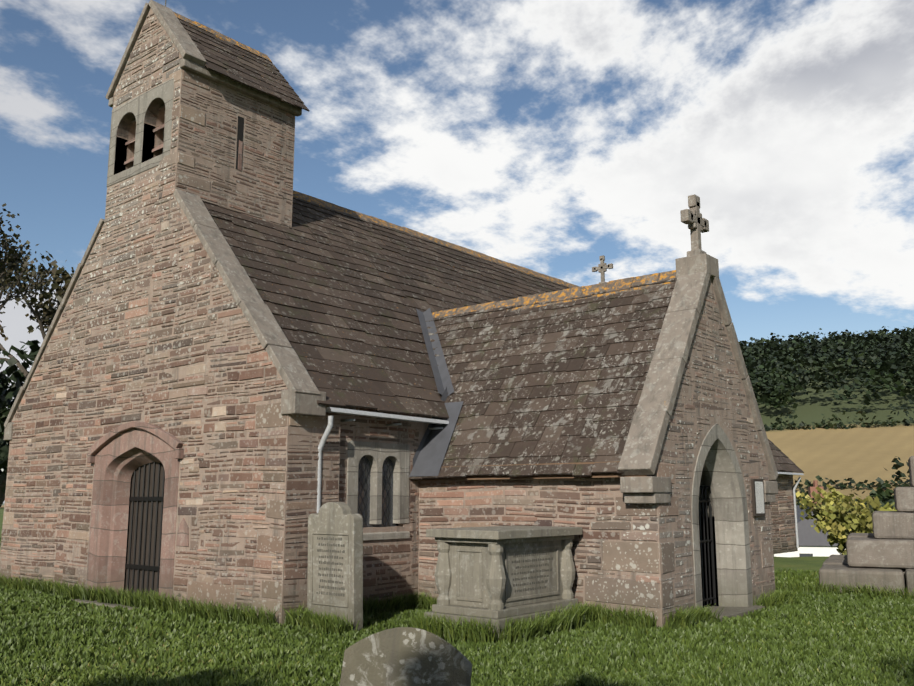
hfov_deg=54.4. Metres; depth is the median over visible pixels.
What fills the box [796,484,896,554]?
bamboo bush
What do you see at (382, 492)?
nave window leading
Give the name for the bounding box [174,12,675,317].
ridge tiles
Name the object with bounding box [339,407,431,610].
nave walls
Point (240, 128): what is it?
turret slit
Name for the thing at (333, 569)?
headstone lettering
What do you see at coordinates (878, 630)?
grass
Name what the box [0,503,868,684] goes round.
terrain
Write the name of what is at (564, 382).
porch roof tiles
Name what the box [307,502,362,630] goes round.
tall headstone
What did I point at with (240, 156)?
slit window reveal
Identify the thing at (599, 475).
roof eaves
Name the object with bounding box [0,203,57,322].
big tree
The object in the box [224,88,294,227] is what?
turret walls
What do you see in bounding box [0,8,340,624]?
gable wall
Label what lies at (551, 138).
sky
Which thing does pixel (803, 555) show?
cottage windows
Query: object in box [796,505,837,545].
cottage roof
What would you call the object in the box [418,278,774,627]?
porch walls
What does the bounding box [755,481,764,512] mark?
notice paper
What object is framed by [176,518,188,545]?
stoup stone
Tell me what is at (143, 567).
iron bar door
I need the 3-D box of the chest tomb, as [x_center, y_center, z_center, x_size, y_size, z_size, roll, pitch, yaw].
[0.573,2.715,10.181,1.040,1.170,1.680,-8,-13,39]
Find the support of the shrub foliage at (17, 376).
on the terrain at (812, 563)
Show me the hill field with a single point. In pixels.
(858, 453)
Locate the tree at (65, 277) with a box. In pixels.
[0,251,74,506]
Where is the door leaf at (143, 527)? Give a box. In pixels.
[124,462,164,597]
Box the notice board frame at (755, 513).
[751,479,765,515]
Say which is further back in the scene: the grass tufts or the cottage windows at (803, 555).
the cottage windows at (803, 555)
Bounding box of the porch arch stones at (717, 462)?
[691,423,752,609]
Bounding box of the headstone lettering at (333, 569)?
[316,537,344,596]
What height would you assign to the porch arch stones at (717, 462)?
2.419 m
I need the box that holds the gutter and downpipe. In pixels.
[317,407,803,547]
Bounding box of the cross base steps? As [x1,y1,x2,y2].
[819,456,913,595]
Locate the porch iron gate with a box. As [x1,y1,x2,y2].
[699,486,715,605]
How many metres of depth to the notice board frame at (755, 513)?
12.11 m
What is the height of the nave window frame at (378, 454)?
1.270 m
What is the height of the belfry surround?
1.330 m
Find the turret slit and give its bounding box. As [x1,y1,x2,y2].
[236,116,243,170]
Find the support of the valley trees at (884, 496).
on the valley tree trunks
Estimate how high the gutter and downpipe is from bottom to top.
2.464 m
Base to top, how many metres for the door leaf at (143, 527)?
2.230 m
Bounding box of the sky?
[0,0,913,502]
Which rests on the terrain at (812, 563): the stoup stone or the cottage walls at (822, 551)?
the cottage walls at (822, 551)
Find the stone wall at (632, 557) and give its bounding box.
[0,13,797,627]
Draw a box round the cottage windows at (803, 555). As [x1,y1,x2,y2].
[799,553,812,556]
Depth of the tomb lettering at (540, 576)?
9.95 m
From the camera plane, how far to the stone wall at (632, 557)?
12.06 m
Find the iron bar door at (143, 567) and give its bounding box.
[125,462,164,596]
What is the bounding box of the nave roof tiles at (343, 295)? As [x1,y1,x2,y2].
[161,17,803,472]
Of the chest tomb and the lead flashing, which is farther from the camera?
the lead flashing
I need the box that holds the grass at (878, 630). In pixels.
[0,568,913,685]
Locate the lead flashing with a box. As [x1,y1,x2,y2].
[409,308,463,476]
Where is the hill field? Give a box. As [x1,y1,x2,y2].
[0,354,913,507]
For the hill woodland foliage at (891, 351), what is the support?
on the hill field
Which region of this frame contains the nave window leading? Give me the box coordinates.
[358,456,396,526]
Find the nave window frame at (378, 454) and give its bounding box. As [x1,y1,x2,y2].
[347,441,409,540]
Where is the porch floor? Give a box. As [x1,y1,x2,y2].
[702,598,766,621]
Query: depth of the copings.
11.54 m
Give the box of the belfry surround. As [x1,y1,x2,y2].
[107,77,173,186]
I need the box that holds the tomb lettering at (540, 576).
[512,552,552,591]
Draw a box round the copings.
[4,0,777,503]
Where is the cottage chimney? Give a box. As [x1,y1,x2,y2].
[808,480,823,508]
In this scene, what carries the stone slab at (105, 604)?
on the terrain at (812, 563)
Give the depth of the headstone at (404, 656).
4.95 m
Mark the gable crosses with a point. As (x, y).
(694, 220)
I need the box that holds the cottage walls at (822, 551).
[773,546,845,556]
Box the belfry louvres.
[124,105,164,164]
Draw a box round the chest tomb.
[424,525,582,639]
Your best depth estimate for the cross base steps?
13.79 m
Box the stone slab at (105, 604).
[72,599,132,609]
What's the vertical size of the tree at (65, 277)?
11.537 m
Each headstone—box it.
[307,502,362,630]
[340,627,471,685]
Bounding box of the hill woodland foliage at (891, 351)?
[739,326,913,490]
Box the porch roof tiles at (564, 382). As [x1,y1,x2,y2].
[409,278,676,479]
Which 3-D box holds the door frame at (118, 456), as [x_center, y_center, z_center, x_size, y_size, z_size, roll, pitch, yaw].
[-4.536,2.399,12.675,2.420,2.550,0.385,-8,-13,39]
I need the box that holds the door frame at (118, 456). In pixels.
[86,421,183,597]
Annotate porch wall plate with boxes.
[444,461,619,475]
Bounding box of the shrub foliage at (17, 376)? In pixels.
[0,340,39,491]
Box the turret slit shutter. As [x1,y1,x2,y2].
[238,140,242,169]
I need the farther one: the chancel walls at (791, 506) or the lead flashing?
the chancel walls at (791, 506)
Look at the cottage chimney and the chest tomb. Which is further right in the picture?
the cottage chimney
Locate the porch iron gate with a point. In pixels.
(707, 541)
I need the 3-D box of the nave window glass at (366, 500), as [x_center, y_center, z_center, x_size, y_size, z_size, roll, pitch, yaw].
[-1.125,1.920,11.880,0.001,1.060,0.980,-8,-13,39]
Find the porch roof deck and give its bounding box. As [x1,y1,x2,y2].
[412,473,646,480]
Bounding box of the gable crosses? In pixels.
[592,194,708,283]
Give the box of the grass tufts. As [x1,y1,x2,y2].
[0,573,913,643]
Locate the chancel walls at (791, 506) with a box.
[770,472,797,553]
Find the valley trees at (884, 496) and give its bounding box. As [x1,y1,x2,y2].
[795,482,894,512]
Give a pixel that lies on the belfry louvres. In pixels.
(154, 149)
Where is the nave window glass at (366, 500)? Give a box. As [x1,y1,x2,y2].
[358,456,397,526]

